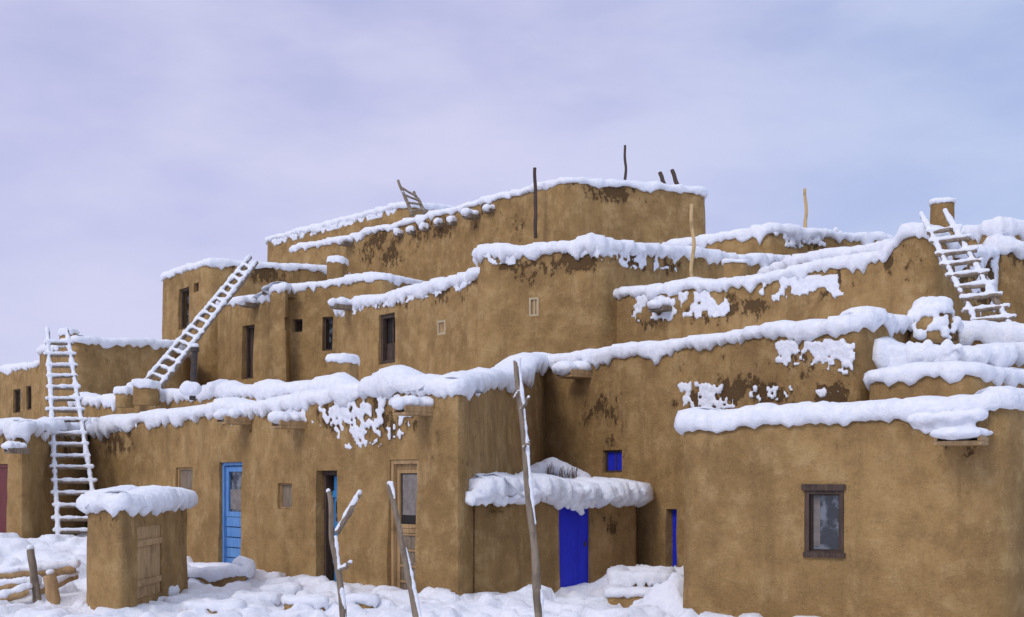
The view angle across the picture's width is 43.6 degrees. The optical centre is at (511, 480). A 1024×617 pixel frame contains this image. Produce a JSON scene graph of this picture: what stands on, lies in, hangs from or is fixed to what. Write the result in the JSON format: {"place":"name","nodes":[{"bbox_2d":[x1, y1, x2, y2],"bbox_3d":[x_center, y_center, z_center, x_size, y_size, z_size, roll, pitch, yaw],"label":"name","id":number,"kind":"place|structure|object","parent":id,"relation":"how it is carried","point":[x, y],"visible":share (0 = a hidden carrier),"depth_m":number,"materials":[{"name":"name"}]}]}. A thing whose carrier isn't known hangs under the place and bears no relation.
{"place":"outdoors","nodes":[
{"label":"outdoors","id":0,"kind":"place"},
{"bbox_2d":[58,328,79,335],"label":"chimney snow","id":1,"kind":"structure","parent":0,"point":[61,331],"depth_m":33.46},
{"bbox_2d":[115,393,133,407],"bbox_3d":[-8.513,-1.770,28.137,0.357,0.339,0.353,0,0,0],"label":"parapet post","id":2,"kind":"object","parent":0,"point":[122,400],"visible":0.88,"depth_m":27.99,"materials":[{"name":"paint"}]},
{"bbox_2d":[113,386,132,394],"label":"parapet post snow","id":3,"kind":"structure","parent":2,"relation":"on","point":[126,390],"depth_m":27.97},
{"bbox_2d":[130,378,160,390],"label":"parapet post snow","id":4,"kind":"structure","parent":0,"point":[143,383],"depth_m":27.15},
{"bbox_2d":[86,352,549,441],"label":"snow","id":5,"kind":"structure","parent":0,"point":[388,382],"depth_m":19.18,"materials":[{"name":"snow"}]},
{"bbox_2d":[326,255,348,265],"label":"parapet post snow","id":6,"kind":"structure","parent":0,"point":[338,258],"depth_m":37.46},
{"bbox_2d":[325,353,359,365],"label":"roof chimney snow","id":7,"kind":"structure","parent":0,"point":[339,358],"depth_m":24.16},
{"bbox_2d":[262,271,423,295],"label":"snow","id":8,"kind":"structure","parent":0,"point":[350,279],"depth_m":33.42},
{"bbox_2d":[265,201,453,244],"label":"snow","id":9,"kind":"structure","parent":0,"point":[313,228],"depth_m":44.01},
{"bbox_2d":[333,266,479,317],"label":"snow","id":10,"kind":"structure","parent":0,"point":[417,290],"depth_m":29.08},
{"bbox_2d":[0,532,818,616],"bbox_3d":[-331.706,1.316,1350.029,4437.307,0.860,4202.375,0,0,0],"label":"snow ground","id":11,"kind":"structure","parent":0,"point":[663,599],"depth_m":16.07,"materials":[{"name":"snow"}]},
{"bbox_2d":[0,366,38,419],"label":"room","id":12,"kind":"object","parent":11,"relation":"on","point":[13,381],"visible":0.07,"depth_m":36.88,"materials":[{"name":"paint"}]},
{"bbox_2d":[15,389,20,412],"bbox_3d":[-14.256,-2.293,37.208,0.150,0.687,0.578,0,0,-40],"label":"window","id":13,"kind":"structure","parent":12,"relation":"attached to","point":[16,400],"depth_m":37.37,"materials":[{"name":"brown wood"}]},
{"bbox_2d":[0,359,39,374],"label":"snow","id":14,"kind":"structure","parent":12,"relation":"on","point":[7,369],"depth_m":36.97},
{"bbox_2d":[0,545,80,604],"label":"log fence","id":15,"kind":"object","parent":11,"relation":"on","point":[18,582],"visible":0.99,"depth_m":16.85,"materials":[{"name":"brown wood"}]},
{"bbox_2d":[0,433,89,538],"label":"wing","id":16,"kind":"structure","parent":11,"relation":"on","point":[30,511],"depth_m":23.57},
{"bbox_2d":[0,464,7,532],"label":"red door","id":17,"kind":"structure","parent":16,"relation":"attached to","point":[3,486],"depth_m":23.62,"materials":[{"name":"paint"}]},
{"bbox_2d":[4,448,30,453],"bbox_3d":[-8.850,-0.524,22.903,0.200,0.100,0.410,0,0,43],"label":"roof spout","id":18,"kind":"object","parent":16,"relation":"attached to","point":[18,450],"visible":1,"depth_m":22.82,"materials":[{"name":"brown wood"}]},
{"bbox_2d":[0,416,95,443],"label":"snow","id":19,"kind":"structure","parent":16,"relation":"on","point":[14,428],"depth_m":23.50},
{"bbox_2d":[43,327,97,533],"bbox_3d":[-8.498,-0.940,24.454,0.885,4.310,3.096,0,0,-28],"label":"wooden ladder","id":20,"kind":"object","parent":11,"relation":"on","point":[54,444],"visible":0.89,"depth_m":24.41,"materials":[{"name":"white wood"}]},
{"bbox_2d":[76,485,197,609],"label":"adobe shed","id":21,"kind":"structure","parent":11,"relation":"on","point":[136,545],"depth_m":15.80,"materials":[{"name":"paint"}]},
{"bbox_2d":[137,524,161,598],"bbox_3d":[-4.672,1.030,16.364,0.093,0.900,1.038,0,0,1],"label":"plank door","id":22,"kind":"structure","parent":21,"relation":"in","point":[149,539],"depth_m":16.39,"materials":[{"name":"brown wood"}]},
{"bbox_2d":[168,585,179,595],"bbox_3d":[-4.850,1.612,17.460,0.681,0.376,0.631,0,0,0],"label":"snowy flagstone","id":23,"kind":"object","parent":11,"relation":"on","point":[174,590],"visible":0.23,"depth_m":17.20,"materials":[{"name":"snow"}]},
{"bbox_2d":[163,593,218,602],"bbox_3d":[-4.208,1.647,16.790,0.676,0.305,0.665,0,0,0],"label":"snowy flagstone","id":24,"kind":"object","parent":11,"relation":"on","point":[174,599],"visible":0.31,"depth_m":16.63,"materials":[{"name":"snow"}]},
{"bbox_2d":[182,598,246,613],"bbox_3d":[-3.638,1.630,15.773,0.783,0.339,0.544,0,0,0],"label":"snowy flagstone","id":25,"kind":"object","parent":11,"relation":"on","point":[212,606],"visible":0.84,"depth_m":15.56,"materials":[{"name":"snow"}]},
{"bbox_2d":[187,556,256,586],"bbox_3d":[-4.644,1.463,19.592,1.925,0.674,1.067,0,0,26],"label":"adobe bench","id":26,"kind":"object","parent":11,"relation":"on","point":[222,574],"visible":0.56,"depth_m":19.03,"materials":[{"name":"paint"}]},
{"bbox_2d":[230,590,282,605],"bbox_3d":[-3.315,1.616,16.628,0.650,0.369,0.521,0,0,0],"label":"snowy flagstone","id":27,"kind":"object","parent":11,"relation":"on","point":[271,597],"visible":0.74,"depth_m":16.44,"materials":[{"name":"snow"}]},
{"bbox_2d":[259,582,302,593],"bbox_3d":[-3.171,1.608,17.671,0.567,0.384,0.564,0,0,0],"label":"snowy flagstone","id":28,"kind":"object","parent":11,"relation":"on","point":[291,587],"visible":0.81,"depth_m":17.46,"materials":[{"name":"snow"}]},
{"bbox_2d":[281,594,329,610],"bbox_3d":[-2.549,1.610,15.916,0.661,0.380,0.454,0,0,13],"label":"snowy flagstone","id":29,"kind":"object","parent":11,"relation":"on","point":[315,601],"visible":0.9,"depth_m":15.75,"materials":[{"name":"snow"}]},
{"bbox_2d":[88,372,545,595],"bbox_3d":[-3.268,-0.095,24.005,5.859,3.990,14.656,0,0,-40],"label":"front lower storey","id":30,"kind":"object","parent":11,"relation":"on","point":[454,444],"visible":0.52,"depth_m":19.16,"materials":[{"name":"paint"}]},
{"bbox_2d":[39,342,190,417],"bbox_3d":[-11.102,-2.023,36.006,4.484,3.246,7.874,0,0,0],"label":"room","id":31,"kind":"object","parent":30,"relation":"on","point":[99,369],"visible":0.3,"depth_m":33.07,"materials":[{"name":"paint"}]},
{"bbox_2d":[36,335,190,359],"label":"snow","id":32,"kind":"structure","parent":31,"relation":"on","point":[107,343],"depth_m":33.24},
{"bbox_2d":[73,396,256,417],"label":"roof terrace","id":33,"kind":"structure","parent":30,"relation":"on","point":[90,411],"depth_m":28.81,"materials":[{"name":"paint"}]},
{"bbox_2d":[67,372,359,411],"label":"roof terrace snow","id":34,"kind":"structure","parent":33,"relation":"on","point":[258,390],"depth_m":25.19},
{"bbox_2d":[133,386,159,405],"bbox_3d":[-7.823,-1.822,27.384,0.487,0.445,0.474,0,0,0],"label":"parapet post","id":35,"kind":"object","parent":34,"relation":"on","point":[146,396],"visible":0.77,"depth_m":27.18,"materials":[{"name":"paint"}]},
{"bbox_2d":[144,255,258,388],"bbox_3d":[-7.612,-4.060,31.947,0.693,3.956,4.901,0,0,19],"label":"wooden ladder","id":36,"kind":"object","parent":34,"relation":"on","point":[197,337],"visible":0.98,"depth_m":31.63,"materials":[{"name":"white wood"}]},
{"bbox_2d":[269,280,411,381],"bbox_3d":[-3.751,-3.062,35.901,5.503,4.324,6.236,0,0,0],"label":"second storey","id":37,"kind":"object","parent":34,"relation":"on","point":[296,356],"visible":0.22,"depth_m":33.67,"materials":[{"name":"paint"}]},
{"bbox_2d":[324,317,332,350],"bbox_3d":[-4.756,-3.838,33.724,0.323,0.890,0.190,0,0,26],"label":"window","id":38,"kind":"structure","parent":37,"relation":"on","point":[330,332],"depth_m":33.72,"materials":[{"name":"brown wood"}]},
{"bbox_2d":[327,262,347,279],"bbox_3d":[-5.141,-5.914,37.718,0.585,1.028,0.560,0,0,0],"label":"parapet post","id":39,"kind":"object","parent":37,"relation":"on","point":[336,270],"visible":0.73,"depth_m":37.46,"materials":[{"name":"paint"}]},
{"bbox_2d":[217,301,269,384],"bbox_3d":[-7.254,-3.056,36.628,2.312,4.313,5.067,0,0,4],"label":"second storey","id":40,"kind":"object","parent":33,"relation":"on","point":[235,321],"visible":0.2,"depth_m":35.13,"materials":[{"name":"paint"}]},
{"bbox_2d":[215,292,269,306],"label":"snow","id":41,"kind":"structure","parent":40,"relation":"on","point":[259,297],"depth_m":34.43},
{"bbox_2d":[239,302,258,307],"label":"roof spout","id":42,"kind":"object","parent":40,"relation":"attached to","point":[250,305],"visible":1,"depth_m":34.36,"materials":[{"name":"brown wood"}]},
{"bbox_2d":[246,325,254,378],"bbox_3d":[-7.023,-3.487,35.004,0.190,1.465,0.604,0,0,-42],"label":"door","id":43,"kind":"structure","parent":40,"relation":"attached to","point":[249,348],"depth_m":35.15,"materials":[{"name":"brown wood"}]},
{"bbox_2d":[162,265,326,385],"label":"tower","id":44,"kind":"structure","parent":33,"relation":"on","point":[211,281],"depth_m":38.72,"materials":[{"name":"paint"}]},
{"bbox_2d":[181,288,188,328],"bbox_3d":[-9.930,-5.279,39.511,0.210,1.261,0.844,0,0,-37],"label":"tower window","id":45,"kind":"structure","parent":44,"relation":"attached to","point":[182,306],"depth_m":39.75,"materials":[{"name":"brown wood"}]},
{"bbox_2d":[160,258,350,281],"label":"snow","id":46,"kind":"structure","parent":44,"relation":"on","point":[220,263],"depth_m":38.98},
{"bbox_2d":[336,278,477,380],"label":"second storey wall","id":47,"kind":"structure","parent":33,"relation":"on","point":[421,345],"depth_m":29.02,"materials":[{"name":"paint"}]},
{"bbox_2d":[330,304,351,310],"bbox_3d":[-4.138,-4.242,31.432,0.610,0.100,0.300,0,0,-38],"label":"roof spout","id":48,"kind":"object","parent":47,"relation":"attached to","point":[342,307],"visible":0.84,"depth_m":31.28,"materials":[{"name":"brown wood"}]},
{"bbox_2d":[381,313,394,363],"bbox_3d":[-2.832,-3.341,30.332,0.180,1.179,0.732,0,0,-38],"label":"door","id":49,"kind":"structure","parent":47,"relation":"attached to","point":[387,338],"depth_m":30.50,"materials":[{"name":"brown wood"}]},
{"bbox_2d":[437,319,444,334],"bbox_3d":[-1.546,-3.393,28.461,0.060,0.327,0.324,0,0,-38],"label":"vent frame","id":50,"kind":"object","parent":47,"relation":"on","point":[440,327],"visible":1,"depth_m":28.50,"materials":[{"name":"paint"}]},
{"bbox_2d":[178,467,192,489],"bbox_3d":[-5.712,-0.011,22.546,0.050,0.424,0.646,0,0,-40],"label":"boarded window","id":51,"kind":"structure","parent":30,"relation":"on","point":[185,475],"depth_m":22.62,"materials":[{"name":"brown wood"}]},
{"bbox_2d":[179,343,201,399],"bbox_3d":[-6.374,-2.159,25.434,0.440,1.136,0.316,0,0,0],"label":"stove pipe","id":52,"kind":"object","parent":30,"relation":"on","point":[192,388],"visible":1,"depth_m":25.42,"materials":[{"name":"metal"}]},
{"bbox_2d":[222,462,241,562],"bbox_3d":[-4.571,0.611,21.271,0.128,1.810,0.773,0,0,-40],"label":"pale blue door","id":53,"kind":"structure","parent":30,"relation":"on","point":[231,509],"depth_m":21.40,"materials":[{"name":"paint"}]},
{"bbox_2d":[216,416,250,424],"bbox_3d":[-4.460,-0.961,20.715,0.560,0.120,0.300,0,0,-40],"label":"roof spout","id":54,"kind":"object","parent":30,"relation":"attached to","point":[229,420],"visible":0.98,"depth_m":20.59,"materials":[{"name":"brown wood"}]},
{"bbox_2d":[280,483,291,508],"bbox_3d":[-3.461,0.248,19.861,0.045,0.393,0.442,0,0,-40],"label":"blocked window","id":55,"kind":"structure","parent":30,"relation":"on","point":[285,495],"depth_m":19.93,"materials":[{"name":"brown wood"}]},
{"bbox_2d":[270,420,304,428],"bbox_3d":[-3.335,-0.837,19.378,0.560,0.120,0.300,0,0,-40],"label":"roof spout","id":56,"kind":"object","parent":30,"relation":"attached to","point":[290,424],"visible":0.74,"depth_m":19.25,"materials":[{"name":"brown wood"}]},
{"bbox_2d":[323,471,337,581],"bbox_3d":[-2.586,0.725,19.022,0.167,1.728,0.579,0,0,-40],"label":"turquoise door","id":57,"kind":"structure","parent":30,"relation":"on","point":[330,480],"depth_m":19.18,"materials":[{"name":"paint"}]},
{"bbox_2d":[327,361,358,380],"bbox_3d":[-3.222,-1.849,24.414,0.554,0.898,0.529,0,0,0],"label":"roof chimney","id":58,"kind":"object","parent":30,"relation":"on","point":[351,369],"visible":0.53,"depth_m":24.18,"materials":[{"name":"paint"}]},
{"bbox_2d":[391,460,418,589],"bbox_3d":[-1.399,0.699,17.488,0.148,1.949,0.670,0,0,-40],"label":"wooden screen door","id":59,"kind":"structure","parent":30,"relation":"on","point":[404,476],"depth_m":17.60,"materials":[{"name":"brown wood"}]},
{"bbox_2d":[393,405,432,416],"bbox_3d":[-1.262,-0.911,16.916,0.560,0.120,0.300,0,0,-40],"label":"roof spout","id":60,"kind":"object","parent":30,"relation":"attached to","point":[408,410],"visible":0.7,"depth_m":16.78,"materials":[{"name":"brown wood"}]},
{"bbox_2d":[1,338,962,450],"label":"clinging snow","id":61,"kind":"structure","parent":30,"relation":"on","point":[841,350],"depth_m":17.86,"materials":[{"name":"snow"}]},
{"bbox_2d":[326,488,361,616],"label":"forked post","id":62,"kind":"object","parent":11,"relation":"on","point":[339,568],"visible":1,"depth_m":12.52,"materials":[{"name":"grey wood"}]},
{"bbox_2d":[335,593,379,608],"bbox_3d":[-1.942,1.609,16.159,0.574,0.381,0.444,0,0,0],"label":"snowy flagstone","id":63,"kind":"object","parent":11,"relation":"on","point":[366,600],"visible":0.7,"depth_m":15.98,"materials":[{"name":"snow"}]},
{"bbox_2d":[386,481,421,616],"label":"wooden pole","id":64,"kind":"object","parent":11,"relation":"on","point":[413,594],"visible":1,"depth_m":12.56,"materials":[{"name":"brown wood"}]},
{"bbox_2d":[512,357,543,616],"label":"wooden pole","id":65,"kind":"object","parent":11,"relation":"on","point":[537,590],"visible":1,"depth_m":12.57,"materials":[{"name":"grey wood"}]},
{"bbox_2d":[465,457,653,593],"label":"adobe shed","id":66,"kind":"structure","parent":11,"relation":"on","point":[585,524],"depth_m":18.07,"materials":[{"name":"paint"}]},
{"bbox_2d":[559,507,587,586],"bbox_3d":[0.866,1.014,18.460,0.070,1.288,0.664,0,0,44],"label":"cobalt door","id":67,"kind":"structure","parent":66,"relation":"in","point":[573,527],"depth_m":18.45,"materials":[{"name":"blue paint"}]},
{"bbox_2d":[603,565,675,607],"bbox_3d":[1.766,1.508,17.545,0.973,0.585,2.118,0,0,7],"label":"adobe step","id":68,"kind":"object","parent":11,"relation":"on","point":[626,586],"visible":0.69,"depth_m":17.32,"materials":[{"name":"paint"}]},
{"bbox_2d":[545,324,907,566],"bbox_3d":[4.173,-0.126,21.511,5.573,4.053,8.073,0,0,-38],"label":"storey","id":69,"kind":"object","parent":11,"relation":"on","point":[630,407],"visible":0.25,"depth_m":19.57,"materials":[{"name":"paint"}]},
{"bbox_2d":[556,369,591,378],"bbox_3d":[1.051,-1.737,21.043,0.530,0.120,0.420,0,0,-36],"label":"roof spout","id":70,"kind":"object","parent":69,"relation":"attached to","point":[577,374],"visible":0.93,"depth_m":20.88,"materials":[{"name":"brown wood"}]},
{"bbox_2d":[605,450,621,471],"bbox_3d":[1.672,-0.303,20.584,0.065,0.356,0.463,0,0,-36],"label":"blue shutter","id":71,"kind":"object","parent":69,"relation":"on","point":[613,460],"visible":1,"depth_m":20.63,"materials":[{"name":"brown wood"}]},
{"bbox_2d":[475,252,760,367],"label":"central tower","id":72,"kind":"structure","parent":69,"relation":"on","point":[577,306],"depth_m":26.58,"materials":[{"name":"paint"}]},
{"bbox_2d":[529,297,538,315],"bbox_3d":[0.466,-3.600,26.635,0.220,0.386,0.060,0,0,26],"label":"vent frame","id":73,"kind":"object","parent":72,"relation":"on","point":[533,306],"visible":1,"depth_m":26.64,"materials":[{"name":"paint"}]},
{"bbox_2d":[673,509,676,566],"bbox_3d":[2.539,0.947,19.452,0.057,1.016,0.231,0,0,-36],"label":"blue side door","id":74,"kind":"structure","parent":69,"relation":"on","point":[674,537],"depth_m":19.49,"materials":[{"name":"paint"}]},
{"bbox_2d":[617,236,997,343],"bbox_3d":[5.351,-2.563,26.766,5.462,3.327,10.640,0,0,-43],"label":"storey","id":75,"kind":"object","parent":69,"relation":"on","point":[905,275],"visible":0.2,"depth_m":22.60,"materials":[{"name":"paint"}]},
{"bbox_2d":[648,305,671,312],"bbox_3d":[2.965,-3.372,25.279,0.410,0.100,0.400,0,0,-43],"label":"roof spout","id":76,"kind":"object","parent":75,"relation":"attached to","point":[665,308],"visible":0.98,"depth_m":25.13,"materials":[{"name":"brown wood"}]},
{"bbox_2d":[723,262,747,277],"bbox_3d":[4.286,-3.783,24.507,0.535,0.765,0.502,0,0,0],"label":"parapet post","id":77,"kind":"object","parent":75,"relation":"on","point":[732,269],"visible":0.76,"depth_m":24.28,"materials":[{"name":"paint"}]},
{"bbox_2d":[613,222,1000,300],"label":"snow","id":78,"kind":"structure","parent":75,"relation":"on","point":[861,261],"depth_m":22.93,"materials":[{"name":"snow"}]},
{"bbox_2d":[689,204,695,276],"bbox_3d":[3.596,-4.724,25.509,0.133,1.544,0.103,0,0,0],"label":"wooden pole","id":79,"kind":"object","parent":78,"relation":"on","point":[693,244],"visible":0.91,"depth_m":25.48,"materials":[{"name":"brown wood"}]},
{"bbox_2d":[930,202,954,234],"bbox_3d":[7.791,-4.316,23.177,0.481,1.431,0.468,0,0,0],"label":"chimney","id":80,"kind":"object","parent":75,"relation":"on","point":[937,216],"visible":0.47,"depth_m":22.98,"materials":[{"name":"paint"}]},
{"bbox_2d":[907,296,963,344],"bbox_3d":[5.752,-2.174,17.596,0.835,0.692,0.836,0,0,0],"label":"chimney","id":81,"kind":"object","parent":69,"relation":"on","point":[937,321],"visible":0.83,"depth_m":17.32,"materials":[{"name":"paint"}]},
{"bbox_2d":[919,208,1016,321],"bbox_3d":[7.161,-3.376,20.307,0.423,2.077,1.718,0,0,-28],"label":"wooden ladder","id":82,"kind":"object","parent":69,"relation":"on","point":[980,272],"visible":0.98,"depth_m":20.24,"materials":[{"name":"white wood"}]},
{"bbox_2d":[683,408,1023,616],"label":"house walls","id":83,"kind":"structure","parent":11,"relation":"on","point":[931,529],"depth_m":13.95,"materials":[{"name":"paint"}]},
{"bbox_2d":[801,484,845,557],"bbox_3d":[3.463,0.450,14.188,0.484,0.810,0.165,0,0,29],"label":"window","id":84,"kind":"structure","parent":83,"relation":"attached to","point":[824,520],"depth_m":14.21,"materials":[{"name":"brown wood"}]},
{"bbox_2d":[934,435,988,445],"bbox_3d":[4.657,-0.405,13.252,0.460,0.090,0.610,0,0,29],"label":"roof spout","id":85,"kind":"object","parent":83,"relation":"attached to","point":[982,441],"visible":0.91,"depth_m":13.03,"materials":[{"name":"brown wood"}]},
{"bbox_2d":[869,375,1023,399],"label":"terrace","id":86,"kind":"structure","parent":11,"relation":"on","point":[941,386],"depth_m":15.83,"materials":[{"name":"paint"}]},
{"bbox_2d":[863,360,1023,390],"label":"terrace snow","id":87,"kind":"structure","parent":86,"relation":"on","point":[949,372],"depth_m":15.79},
{"bbox_2d":[970,340,982,345],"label":"back terrace","id":88,"kind":"structure","parent":11,"relation":"on","point":[975,342],"depth_m":18.22,"materials":[{"name":"paint"}]},
{"bbox_2d":[959,320,1023,345],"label":"back terrace snow","id":89,"kind":"structure","parent":88,"relation":"on","point":[985,332],"depth_m":18.08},
{"bbox_2d":[1011,363,1023,368],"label":"terrace","id":90,"kind":"structure","parent":11,"relation":"on","point":[1015,366],"depth_m":16.89,"materials":[{"name":"paint"}]},
{"bbox_2d":[872,337,1023,367],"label":"terrace snow","id":91,"kind":"structure","parent":90,"relation":"on","point":[1008,354],"depth_m":16.68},
{"bbox_2d":[291,182,705,280],"bbox_3d":[0.077,-4.705,41.636,8.697,6.610,16.428,0,0,-43],"label":"fourth storey","id":92,"kind":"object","parent":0,"point":[569,211],"visible":0.12,"depth_m":35.27,"materials":[{"name":"paint"}]},
{"bbox_2d":[267,207,430,262],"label":"fifth storey","id":93,"kind":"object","parent":92,"relation":"on","point":[280,253],"visible":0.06,"depth_m":44.82,"materials":[{"name":"paint"}]},
{"bbox_2d":[397,179,426,215],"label":"wooden ladder","id":94,"kind":"object","parent":92,"relation":"on","point":[416,198],"visible":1,"depth_m":40.83,"materials":[{"name":"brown wood"}]},
{"bbox_2d":[533,167,536,237],"bbox_3d":[0.621,-7.404,34.194,0.123,1.881,0.132,0,0,0],"label":"wooden pole","id":95,"kind":"object","parent":92,"relation":"on","point":[535,203],"visible":1,"depth_m":34.15,"materials":[{"name":"brown wood"}]},
{"bbox_2d":[658,169,678,183],"bbox_3d":[4.619,-8.742,37.445,0.669,0.767,0.420,0,0,0],"label":"wooden ladder","id":96,"kind":"object","parent":92,"relation":"on","point":[673,173],"visible":0.41,"depth_m":37.46,"materials":[{"name":"brown wood"}]},
{"bbox_2d":[691,233,876,255],"bbox_3d":[6.859,-3.797,35.017,6.001,4.794,8.027,0,0,0],"label":"third storey","id":97,"kind":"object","parent":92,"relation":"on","point":[772,243],"visible":0.02,"depth_m":31.47,"materials":[{"name":"paint"}]},
{"bbox_2d":[662,222,893,247],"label":"snow","id":98,"kind":"structure","parent":97,"relation":"on","point":[759,233],"depth_m":31.70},
{"bbox_2d":[803,188,807,227],"bbox_3d":[8.261,-7.515,36.001,0.161,1.353,0.126,0,0,0],"label":"wooden pole","id":99,"kind":"object","parent":98,"relation":"on","point":[806,209],"visible":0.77,"depth_m":35.95,"materials":[{"name":"brown wood"}]},
{"bbox_2d":[965,235,1020,244],"bbox_3d":[10.969,-3.417,29.502,4.088,4.034,8.948,0,0,0],"label":"third storey","id":100,"kind":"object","parent":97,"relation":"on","point":[974,242],"visible":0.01,"depth_m":25.64,"materials":[{"name":"paint"}]},
{"bbox_2d":[961,216,1023,243],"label":"snow","id":101,"kind":"structure","parent":100,"relation":"on","point":[1003,224],"depth_m":25.14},
{"bbox_2d":[998,252,1023,322],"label":"roof room","id":102,"kind":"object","parent":100,"relation":"attached to","point":[1011,276],"visible":0.05,"depth_m":22.65,"materials":[{"name":"paint"}]},
{"bbox_2d":[968,232,1023,259],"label":"snow","id":103,"kind":"structure","parent":102,"relation":"on","point":[1005,243],"depth_m":22.59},
{"bbox_2d":[289,176,708,252],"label":"snow","id":104,"kind":"structure","parent":0,"point":[649,187],"depth_m":35.46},
{"bbox_2d":[0,0,1023,365],"label":"sky","id":105,"kind":"structure","parent":0,"point":[140,140],"materials":[{"name":"blue"}]},
{"bbox_2d":[237,204,999,321],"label":"clinging snow","id":106,"kind":"structure","parent":0,"point":[807,284],"depth_m":25.51,"materials":[{"name":"snow"}]},
{"bbox_2d":[472,233,790,267],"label":"central tower snow","id":107,"kind":"structure","parent":0,"point":[589,243],"depth_m":26.76,"materials":[{"name":"snow"}]},
{"bbox_2d":[721,258,750,265],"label":"parapet post snow","id":108,"kind":"structure","parent":0,"point":[729,260],"depth_m":24.26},
{"bbox_2d":[547,306,966,369],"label":"snow","id":109,"kind":"structure","parent":0,"point":[870,318],"depth_m":17.88,"materials":[{"name":"snow"}]},
{"bbox_2d":[674,386,1023,434],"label":"snow","id":110,"kind":"structure","parent":0,"point":[789,415],"depth_m":14.03,"materials":[{"name":"snow"}]},
{"bbox_2d":[928,197,956,206],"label":"chimney snow","id":111,"kind":"structure","parent":0,"point":[939,200],"depth_m":22.96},
{"bbox_2d":[906,408,992,440],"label":"snow","id":112,"kind":"structure","parent":0,"point":[957,425],"depth_m":13.34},
{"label":"right roof ledge","id":113,"kind":"object","parent":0,"visible":0},
{"bbox_2d":[757,238,892,273],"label":"roof ledge snow","id":114,"kind":"structure","parent":113,"relation":"on","point":[796,259],"depth_m":25.63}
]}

